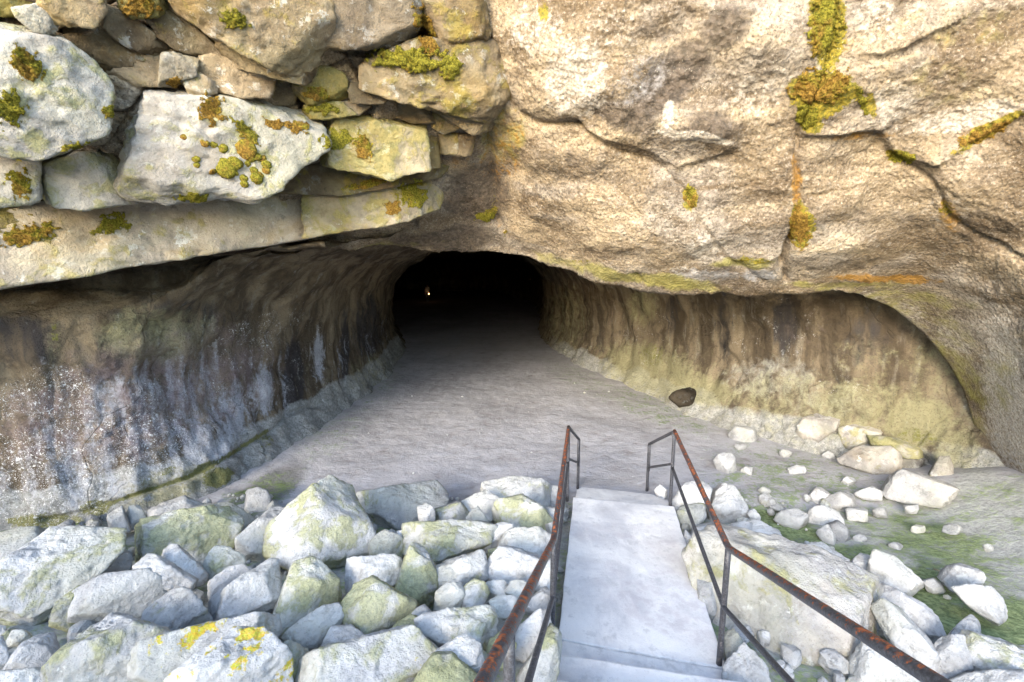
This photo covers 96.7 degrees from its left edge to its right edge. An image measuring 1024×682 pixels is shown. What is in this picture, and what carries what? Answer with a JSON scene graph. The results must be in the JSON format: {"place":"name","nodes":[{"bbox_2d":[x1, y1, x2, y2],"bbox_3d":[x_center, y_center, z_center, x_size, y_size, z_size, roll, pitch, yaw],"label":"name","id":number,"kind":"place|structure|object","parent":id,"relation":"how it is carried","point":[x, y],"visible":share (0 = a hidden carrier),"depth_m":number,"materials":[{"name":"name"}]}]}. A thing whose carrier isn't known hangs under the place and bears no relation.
{"place":"outdoors","nodes":[
{"label":"outdoors","id":0,"kind":"place"},
{"bbox_2d":[0,240,431,530],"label":"cave wall","id":1,"kind":"structure","parent":0,"point":[145,387],"depth_m":6.33,"materials":[{"name":"stone"}]},
{"bbox_2d":[354,227,547,267],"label":"cave ceiling","id":2,"kind":"structure","parent":0,"point":[458,258],"depth_m":49.56,"materials":[{"name":"stone"}]},
{"bbox_2d":[435,634,484,672],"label":"boulder","id":3,"kind":"object","parent":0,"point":[466,648],"visible":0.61,"depth_m":2.57,"materials":[{"name":"stone"}]},
{"bbox_2d":[0,391,951,681],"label":"gravel","id":4,"kind":"structure","parent":0,"point":[834,663],"depth_m":3.67,"materials":[{"name":"stone"}]},
{"bbox_2d":[132,553,197,590],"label":"boulder","id":5,"kind":"object","parent":4,"relation":"on","point":[173,575],"visible":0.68,"depth_m":3.54,"materials":[{"name":"stone"}]},
{"bbox_2d":[161,544,208,587],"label":"boulder","id":6,"kind":"object","parent":5,"relation":"on","point":[180,557],"visible":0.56,"depth_m":3.75,"materials":[{"name":"stone"}]},
{"bbox_2d":[140,586,213,630],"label":"boulder","id":7,"kind":"object","parent":4,"relation":"on","point":[176,608],"visible":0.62,"depth_m":3.10,"materials":[{"name":"stone"}]},
{"bbox_2d":[207,564,253,600],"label":"boulder","id":8,"kind":"object","parent":4,"relation":"on","point":[225,577],"visible":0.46,"depth_m":3.61,"materials":[{"name":"stone"}]},
{"bbox_2d":[344,553,402,594],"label":"boulder","id":9,"kind":"object","parent":4,"relation":"on","point":[384,567],"visible":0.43,"depth_m":3.67,"materials":[{"name":"stone"}]},
{"bbox_2d":[368,529,403,558],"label":"boulder","id":10,"kind":"object","parent":4,"relation":"on","point":[385,541],"visible":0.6,"depth_m":4.34,"materials":[{"name":"stone"}]},
{"bbox_2d":[433,582,465,610],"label":"boulder","id":11,"kind":"object","parent":4,"relation":"on","point":[450,594],"visible":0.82,"depth_m":3.34,"materials":[{"name":"stone"}]},
{"bbox_2d":[414,604,497,651],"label":"boulder","id":12,"kind":"object","parent":4,"relation":"on","point":[442,627],"visible":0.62,"depth_m":2.90,"materials":[{"name":"stone"}]},
{"bbox_2d":[487,545,540,583],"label":"boulder","id":13,"kind":"object","parent":4,"relation":"on","point":[507,564],"visible":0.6,"depth_m":3.79,"materials":[{"name":"stone"}]},
{"bbox_2d":[497,526,550,555],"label":"boulder","id":14,"kind":"object","parent":4,"relation":"on","point":[535,539],"visible":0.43,"depth_m":4.30,"materials":[{"name":"stone"}]},
{"bbox_2d":[0,0,1023,473],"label":"rock face","id":15,"kind":"object","parent":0,"point":[612,134],"visible":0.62,"depth_m":4.91},
{"bbox_2d":[0,157,42,207],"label":"cliff block","id":16,"kind":"structure","parent":15,"relation":"attached to","point":[34,169],"depth_m":3.93,"materials":[{"name":"stone"}]},
{"bbox_2d":[0,22,115,161],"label":"cliff block","id":17,"kind":"structure","parent":15,"relation":"attached to","point":[69,96],"depth_m":3.60,"materials":[{"name":"stone"}]},
{"bbox_2d":[0,87,29,131],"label":"moss cushion","id":18,"kind":"object","parent":17,"relation":"on","point":[11,109],"visible":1,"depth_m":3.45,"materials":[{"name":"plant"}]},
{"bbox_2d":[8,42,46,81],"bbox_3d":[-3.664,-2.099,3.443,0.095,0.270,0.218,7,11,37],"label":"moss cushion","id":19,"kind":"object","parent":17,"relation":"on","point":[30,63],"visible":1,"depth_m":3.44,"materials":[{"name":"plant"}]},
{"bbox_2d":[10,3,58,35],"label":"cliff block","id":20,"kind":"structure","parent":17,"relation":"on","point":[34,18],"depth_m":3.43,"materials":[{"name":"stone"}]},
{"bbox_2d":[35,0,107,29],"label":"cliff block","id":21,"kind":"structure","parent":15,"relation":"attached to","point":[89,14],"depth_m":3.53,"materials":[{"name":"stone"}]},
{"bbox_2d":[41,151,139,211],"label":"cliff block","id":22,"kind":"structure","parent":15,"relation":"attached to","point":[82,181],"depth_m":4.25,"materials":[{"name":"stone"}]},
{"bbox_2d":[61,25,170,72],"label":"cliff block","id":23,"kind":"structure","parent":15,"relation":"attached to","point":[103,48],"depth_m":3.86,"materials":[{"name":"stone"}]},
{"bbox_2d":[100,4,170,54],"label":"cliff block","id":24,"kind":"structure","parent":15,"relation":"attached to","point":[137,35],"depth_m":3.85,"materials":[{"name":"stone"}]},
{"bbox_2d":[106,48,178,87],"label":"cliff block","id":25,"kind":"structure","parent":15,"relation":"on","point":[141,74],"depth_m":4.05,"materials":[{"name":"stone"}]},
{"bbox_2d":[0,193,321,289],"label":"cliff block","id":26,"kind":"structure","parent":15,"relation":"attached to","point":[157,233],"depth_m":4.95,"materials":[{"name":"stone"}]},
{"bbox_2d":[0,221,62,247],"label":"moss cushion","id":27,"kind":"object","parent":26,"relation":"on","point":[26,236],"visible":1,"depth_m":4.39,"materials":[{"name":"plant"}]},
{"bbox_2d":[90,211,132,234],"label":"moss cushion","id":28,"kind":"object","parent":26,"relation":"on","point":[109,226],"visible":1,"depth_m":4.78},
{"bbox_2d":[158,51,199,87],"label":"cliff block","id":29,"kind":"structure","parent":15,"relation":"on","point":[172,64],"depth_m":4.03,"materials":[{"name":"stone"}]},
{"bbox_2d":[145,9,222,56],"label":"cliff block","id":30,"kind":"structure","parent":15,"relation":"attached to","point":[172,30],"depth_m":3.99,"materials":[{"name":"stone"}]},
{"bbox_2d":[113,87,332,205],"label":"cliff block","id":31,"kind":"structure","parent":15,"relation":"attached to","point":[156,155],"depth_m":4.37,"materials":[{"name":"stone"}]},
{"bbox_2d":[183,71,218,95],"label":"cliff block","id":32,"kind":"structure","parent":31,"relation":"on","point":[201,83],"depth_m":4.18,"materials":[{"name":"stone"}]},
{"bbox_2d":[197,90,227,126],"bbox_3d":[-2.825,-2.181,4.294,0.265,0.313,0.139,-7,11,-38],"label":"moss cushion","id":33,"kind":"object","parent":31,"relation":"on","point":[211,109],"visible":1,"depth_m":4.28,"materials":[{"name":"plant"}]},
{"bbox_2d":[197,53,275,99],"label":"cliff block","id":34,"kind":"structure","parent":15,"relation":"on","point":[226,75],"depth_m":4.29,"materials":[{"name":"stone"}]},
{"bbox_2d":[167,0,336,76],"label":"cliff block","id":35,"kind":"structure","parent":15,"relation":"attached to","point":[289,38],"depth_m":4.03,"materials":[{"name":"stone"}]},
{"bbox_2d":[211,39,319,85],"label":"cliff block","id":36,"kind":"structure","parent":15,"relation":"attached to","point":[239,61],"depth_m":4.23,"materials":[{"name":"stone"}]},
{"bbox_2d":[291,65,348,105],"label":"cliff block","id":37,"kind":"structure","parent":15,"relation":"on","point":[333,81],"depth_m":4.68,"materials":[{"name":"stone"}]},
{"bbox_2d":[279,163,449,195],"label":"cliff block","id":38,"kind":"structure","parent":15,"relation":"attached to","point":[316,179],"depth_m":5.58,"materials":[{"name":"stone"}]},
{"bbox_2d":[300,180,443,238],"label":"cliff block","id":39,"kind":"structure","parent":15,"relation":"attached to","point":[327,215],"depth_m":5.86,"materials":[{"name":"stone"}]},
{"bbox_2d":[395,178,427,209],"bbox_3d":[-1.273,-1.927,5.995,0.537,0.382,0.234,-7,11,-38],"label":"moss cushion","id":40,"kind":"object","parent":39,"relation":"on","point":[412,194],"visible":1,"depth_m":5.99,"materials":[{"name":"plant"}]},
{"bbox_2d":[326,0,422,50],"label":"cliff block","id":41,"kind":"structure","parent":15,"relation":"attached to","point":[366,25],"depth_m":4.34,"materials":[{"name":"stone"}]},
{"bbox_2d":[320,114,431,181],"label":"cliff block","id":42,"kind":"structure","parent":15,"relation":"attached to","point":[399,149],"depth_m":5.24,"materials":[{"name":"stone"}]},
{"bbox_2d":[393,101,435,124],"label":"cliff block","id":43,"kind":"structure","parent":15,"relation":"on","point":[410,114],"depth_m":5.30,"materials":[{"name":"stone"}]},
{"bbox_2d":[355,37,510,123],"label":"cliff block","id":44,"kind":"structure","parent":15,"relation":"on","point":[477,89],"depth_m":4.82,"materials":[{"name":"stone"}]},
{"bbox_2d":[365,45,448,73],"bbox_3d":[-1.102,-2.867,4.640,0.908,0.263,0.264,1,9,7],"label":"moss cushion","id":45,"kind":"object","parent":44,"relation":"on","point":[415,60],"visible":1,"depth_m":4.61,"materials":[{"name":"plant"}]},
{"bbox_2d":[420,0,491,45],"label":"cliff block","id":46,"kind":"structure","parent":15,"relation":"attached to","point":[458,21],"depth_m":4.51,"materials":[{"name":"stone"}]},
{"bbox_2d":[409,2,439,53],"bbox_3d":[-0.861,-3.099,4.589,0.282,0.382,0.544,0,9,0],"label":"moss cushion","id":47,"kind":"object","parent":46,"relation":"on","point":[427,39],"visible":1,"depth_m":4.57,"materials":[{"name":"plant"}]},
{"bbox_2d":[433,109,494,135],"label":"cliff block","id":48,"kind":"structure","parent":15,"relation":"attached to","point":[472,128],"depth_m":5.34,"materials":[{"name":"stone"}]},
{"bbox_2d":[787,203,812,247],"bbox_3d":[3.324,-1.330,5.271,0.284,0.509,0.461,7,11,38],"label":"moss cushion","id":49,"kind":"object","parent":15,"relation":"on","point":[798,224],"visible":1,"depth_m":5.23,"materials":[{"name":"plant"}]},
{"bbox_2d":[785,65,850,105],"bbox_3d":[2.871,-2.396,4.294,0.526,0.335,0.243,2,9,13],"label":"moss cushion","id":50,"kind":"object","parent":15,"relation":"on","point":[815,88],"visible":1,"depth_m":4.25,"materials":[{"name":"plant"}]},
{"bbox_2d":[804,0,846,59],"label":"moss cushion","id":51,"kind":"object","parent":15,"relation":"on","point":[826,28],"visible":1,"depth_m":4.01,"materials":[{"name":"plant"}]},
{"bbox_2d":[957,119,1010,147],"bbox_3d":[4.509,-1.968,4.357,0.362,0.208,0.166,8,12,42],"label":"moss cushion","id":52,"kind":"object","parent":15,"relation":"on","point":[981,134],"visible":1,"depth_m":4.34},
{"bbox_2d":[0,289,1023,681],"bbox_3d":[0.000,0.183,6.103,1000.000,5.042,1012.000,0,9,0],"label":"ground","id":53,"kind":"structure","parent":0,"point":[468,365],"depth_m":7.99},
{"bbox_2d":[0,526,45,559],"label":"boulder","id":54,"kind":"object","parent":53,"relation":"on","point":[12,540],"visible":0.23,"depth_m":4.25,"materials":[{"name":"stone"}]},
{"bbox_2d":[2,632,59,669],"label":"boulder","id":55,"kind":"object","parent":53,"relation":"on","point":[38,650],"visible":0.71,"depth_m":2.76,"materials":[{"name":"stone"}]},
{"bbox_2d":[0,525,126,625],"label":"boulder","id":56,"kind":"object","parent":53,"relation":"on","point":[42,573],"visible":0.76,"depth_m":3.49,"materials":[{"name":"stone"}]},
{"bbox_2d":[48,585,79,632],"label":"boulder","id":57,"kind":"object","parent":53,"relation":"on","point":[58,617],"visible":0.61,"depth_m":3.23,"materials":[{"name":"stone"}]},
{"bbox_2d":[40,612,169,681],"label":"boulder","id":58,"kind":"object","parent":53,"relation":"on","point":[100,651],"visible":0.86,"depth_m":2.56,"materials":[{"name":"stone"}]},
{"bbox_2d":[0,667,41,681],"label":"boulder","id":59,"kind":"object","parent":58,"relation":"on","point":[25,674],"visible":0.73,"depth_m":2.51,"materials":[{"name":"stone"}]},
{"bbox_2d":[67,568,167,622],"bbox_3d":[-2.980,1.946,3.443,0.580,0.448,0.353,-9,12,-44],"label":"boulder","id":60,"kind":"object","parent":53,"relation":"on","point":[134,593],"visible":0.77,"depth_m":3.34,"materials":[{"name":"stone"}]},
{"bbox_2d":[146,495,204,516],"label":"boulder","id":61,"kind":"object","parent":53,"relation":"on","point":[180,502],"visible":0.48,"depth_m":5.32,"materials":[{"name":"stone"}]},
{"bbox_2d":[134,504,243,566],"bbox_3d":[-3.144,1.968,4.467,0.902,0.748,0.594,-7,12,-40],"label":"boulder","id":62,"kind":"object","parent":53,"relation":"on","point":[197,534],"visible":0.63,"depth_m":4.30,"materials":[{"name":"stone"}]},
{"bbox_2d":[127,611,282,681],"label":"boulder","id":63,"kind":"object","parent":53,"relation":"on","point":[159,658],"visible":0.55,"depth_m":2.60,"materials":[{"name":"stone"}]},
{"bbox_2d":[203,545,245,579],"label":"boulder","id":64,"kind":"object","parent":53,"relation":"on","point":[218,559],"visible":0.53,"depth_m":3.94,"materials":[{"name":"stone"}]},
{"bbox_2d":[163,626,293,681],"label":"boulder","id":65,"kind":"object","parent":53,"relation":"on","point":[246,654],"visible":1,"depth_m":2.42,"materials":[{"name":"stone"}]},
{"bbox_2d":[214,557,282,620],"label":"boulder","id":66,"kind":"object","parent":53,"relation":"on","point":[258,588],"visible":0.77,"depth_m":3.32,"materials":[{"name":"stone"}]},
{"bbox_2d":[244,487,271,512],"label":"boulder","id":67,"kind":"object","parent":53,"relation":"on","point":[258,499],"visible":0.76,"depth_m":6.02,"materials":[{"name":"stone"}]},
{"bbox_2d":[234,506,284,561],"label":"boulder","id":68,"kind":"object","parent":53,"relation":"on","point":[248,541],"visible":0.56,"depth_m":4.49,"materials":[{"name":"stone"}]},
{"bbox_2d":[272,555,339,637],"bbox_3d":[-1.573,1.915,3.421,0.472,0.480,0.492,7,11,38],"label":"boulder","id":69,"kind":"object","parent":53,"relation":"on","point":[311,583],"visible":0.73,"depth_m":3.34,"materials":[{"name":"stone"}]},
{"bbox_2d":[280,602,343,650],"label":"boulder","id":70,"kind":"object","parent":53,"relation":"on","point":[309,631],"visible":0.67,"depth_m":2.98,"materials":[{"name":"stone"}]},
{"bbox_2d":[262,474,375,569],"bbox_3d":[-1.906,1.992,4.584,1.080,1.177,0.970,-7,11,-38],"label":"boulder","id":71,"kind":"object","parent":53,"relation":"on","point":[327,521],"visible":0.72,"depth_m":4.28,"materials":[{"name":"stone"}]},
{"bbox_2d":[294,623,437,681],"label":"boulder","id":72,"kind":"object","parent":53,"relation":"on","point":[402,653],"visible":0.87,"depth_m":2.58,"materials":[{"name":"stone"}]},
{"bbox_2d":[284,640,308,680],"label":"boulder","id":73,"kind":"object","parent":72,"relation":"on","point":[298,650],"visible":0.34,"depth_m":2.65,"materials":[{"name":"stone"}]},
{"bbox_2d":[340,575,417,634],"bbox_3d":[-0.955,1.915,3.208,0.575,0.477,0.453,0,9,0],"label":"boulder","id":74,"kind":"object","parent":53,"relation":"on","point":[371,603],"visible":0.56,"depth_m":3.10,"materials":[{"name":"stone"}]},
{"bbox_2d":[356,480,448,529],"bbox_3d":[-1.403,2.166,5.700,1.263,0.784,0.715,-3,9,-17],"label":"boulder","id":75,"kind":"object","parent":53,"relation":"on","point":[392,506],"visible":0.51,"depth_m":5.51,"materials":[{"name":"stone"}]},
{"bbox_2d":[394,542,438,606],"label":"boulder","id":76,"kind":"object","parent":53,"relation":"on","point":[417,578],"visible":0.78,"depth_m":3.61,"materials":[{"name":"stone"}]},
{"bbox_2d":[433,549,488,602],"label":"boulder","id":77,"kind":"object","parent":76,"relation":"on","point":[464,569],"visible":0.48,"depth_m":3.72,"materials":[{"name":"stone"}]},
{"bbox_2d":[413,651,476,681],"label":"boulder","id":78,"kind":"object","parent":53,"relation":"on","point":[444,666],"visible":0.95,"depth_m":2.43,"materials":[{"name":"stone"}]},
{"bbox_2d":[401,519,497,564],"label":"boulder","id":79,"kind":"object","parent":53,"relation":"on","point":[440,541],"visible":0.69,"depth_m":4.32,"materials":[{"name":"stone"}]},
{"bbox_2d":[461,578,490,606],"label":"boulder","id":80,"kind":"object","parent":53,"relation":"on","point":[477,591],"visible":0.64,"depth_m":3.39,"materials":[{"name":"stone"}]},
{"bbox_2d":[461,489,498,523],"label":"boulder","id":81,"kind":"object","parent":53,"relation":"on","point":[484,500],"visible":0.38,"depth_m":5.42,"materials":[{"name":"stone"}]},
{"bbox_2d":[480,476,550,505],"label":"boulder","id":82,"kind":"object","parent":53,"relation":"on","point":[538,490],"visible":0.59,"depth_m":5.83,"materials":[{"name":"stone"}]},
{"bbox_2d":[492,493,552,530],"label":"boulder","id":83,"kind":"object","parent":53,"relation":"on","point":[520,510],"visible":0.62,"depth_m":5.02,"materials":[{"name":"stone"}]},
{"bbox_2d":[515,608,551,662],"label":"boulder","id":84,"kind":"object","parent":53,"relation":"on","point":[527,632],"visible":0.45,"depth_m":3.02,"materials":[{"name":"stone"}]},
{"bbox_2d":[516,623,561,681],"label":"boulder","id":85,"kind":"object","parent":53,"relation":"on","point":[547,667],"visible":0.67,"depth_m":2.79,"materials":[{"name":"stone"}]},
{"bbox_2d":[557,487,738,681],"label":"walkway","id":86,"kind":"structure","parent":53,"relation":"on","point":[633,609],"depth_m":4.03,"materials":[{"name":"concrete"}]},
{"bbox_2d":[473,425,579,681],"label":"handrail","id":87,"kind":"object","parent":86,"relation":"attached to","point":[502,650],"visible":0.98,"depth_m":2.31,"materials":[{"name":"metal"}]},
{"bbox_2d":[645,429,951,681],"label":"handrail","id":88,"kind":"object","parent":86,"relation":"attached to","point":[912,666],"visible":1,"depth_m":2.61,"materials":[{"name":"metal"}]},
{"bbox_2d":[672,480,711,511],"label":"boulder","id":89,"kind":"object","parent":53,"relation":"on","point":[692,494],"visible":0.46,"depth_m":5.89,"materials":[{"name":"stone"}]},
{"bbox_2d":[707,483,749,523],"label":"boulder","id":90,"kind":"object","parent":53,"relation":"on","point":[728,503],"visible":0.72,"depth_m":5.83,"materials":[{"name":"stone"}]},
{"bbox_2d":[721,642,770,681],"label":"boulder","id":91,"kind":"object","parent":53,"relation":"on","point":[744,662],"visible":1,"depth_m":3.21,"materials":[{"name":"stone"}]},
{"bbox_2d":[681,523,883,666],"bbox_3d":[2.359,2.531,4.200,1.594,1.471,1.341,8,12,42],"label":"boulder","id":92,"kind":"object","parent":53,"relation":"on","point":[757,601],"visible":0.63,"depth_m":3.84,"materials":[{"name":"stone"}]},
{"bbox_2d":[773,508,808,529],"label":"stone","id":93,"kind":"object","parent":53,"relation":"on","point":[796,518],"visible":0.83,"depth_m":5.73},
{"bbox_2d":[795,413,839,442],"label":"boulder","id":94,"kind":"object","parent":53,"relation":"on","point":[817,427],"depth_m":8.07,"materials":[{"name":"stone"}]},
{"bbox_2d":[838,424,882,449],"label":"boulder","id":95,"kind":"object","parent":53,"relation":"on","point":[851,436],"depth_m":7.76,"materials":[{"name":"stone"}]},
{"bbox_2d":[836,445,902,474],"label":"boulder","id":96,"kind":"object","parent":53,"relation":"on","point":[877,460],"depth_m":7.15,"materials":[{"name":"stone"}]},
{"bbox_2d":[846,642,919,681],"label":"boulder","id":97,"kind":"object","parent":53,"relation":"on","point":[867,663],"visible":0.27,"depth_m":3.21,"materials":[{"name":"stone"}]},
{"bbox_2d":[866,549,923,595],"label":"boulder","id":98,"kind":"object","parent":53,"relation":"on","point":[893,571],"visible":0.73,"depth_m":4.35,"materials":[{"name":"stone"}]},
{"bbox_2d":[866,435,923,458],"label":"boulder","id":99,"kind":"object","parent":53,"relation":"on","point":[906,450],"depth_m":7.22,"materials":[{"name":"stone"}]},
{"bbox_2d":[870,598,940,672],"bbox_3d":[3.063,2.285,3.556,0.323,0.412,0.511,-4,10,-25],"label":"boulder","id":100,"kind":"object","parent":53,"relation":"on","point":[902,631],"visible":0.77,"depth_m":3.49,"materials":[{"name":"stone"}]},
{"bbox_2d":[902,458,924,467],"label":"stone","id":101,"kind":"object","parent":53,"relation":"on","point":[912,463],"depth_m":7.17,"materials":[{"name":"stone"}]},
{"bbox_2d":[882,583,945,643],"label":"boulder","id":102,"kind":"object","parent":53,"relation":"on","point":[923,617],"visible":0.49,"depth_m":3.79,"materials":[{"name":"stone"}]},
{"bbox_2d":[881,469,959,507],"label":"stone","id":103,"kind":"object","parent":53,"relation":"on","point":[906,486],"visible":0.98,"depth_m":6.07,"materials":[{"name":"stone"}]},
{"bbox_2d":[934,634,973,678],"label":"boulder","id":104,"kind":"object","parent":53,"relation":"on","point":[953,653],"visible":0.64,"depth_m":3.34,"materials":[{"name":"stone"}]},
{"bbox_2d":[936,563,985,593],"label":"boulder","id":105,"kind":"object","parent":53,"relation":"on","point":[951,575],"visible":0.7,"depth_m":4.25,"materials":[{"name":"stone"}]},
{"bbox_2d":[951,584,1007,625],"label":"boulder","id":106,"kind":"object","parent":53,"relation":"on","point":[987,603],"visible":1,"depth_m":3.89,"materials":[{"name":"stone"}]},
{"bbox_2d":[949,669,1023,681],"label":"boulder","id":107,"kind":"object","parent":53,"relation":"on","point":[1004,675],"visible":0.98,"depth_m":3.11,"materials":[{"name":"stone"}]},
{"bbox_2d":[959,629,1023,670],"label":"boulder","id":108,"kind":"object","parent":53,"relation":"on","point":[987,652],"visible":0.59,"depth_m":3.28,"materials":[{"name":"stone"}]},
{"bbox_2d":[395,264,1005,467],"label":"cave wall","id":109,"kind":"structure","parent":0,"point":[777,368],"depth_m":9.00,"materials":[{"name":"stone"}]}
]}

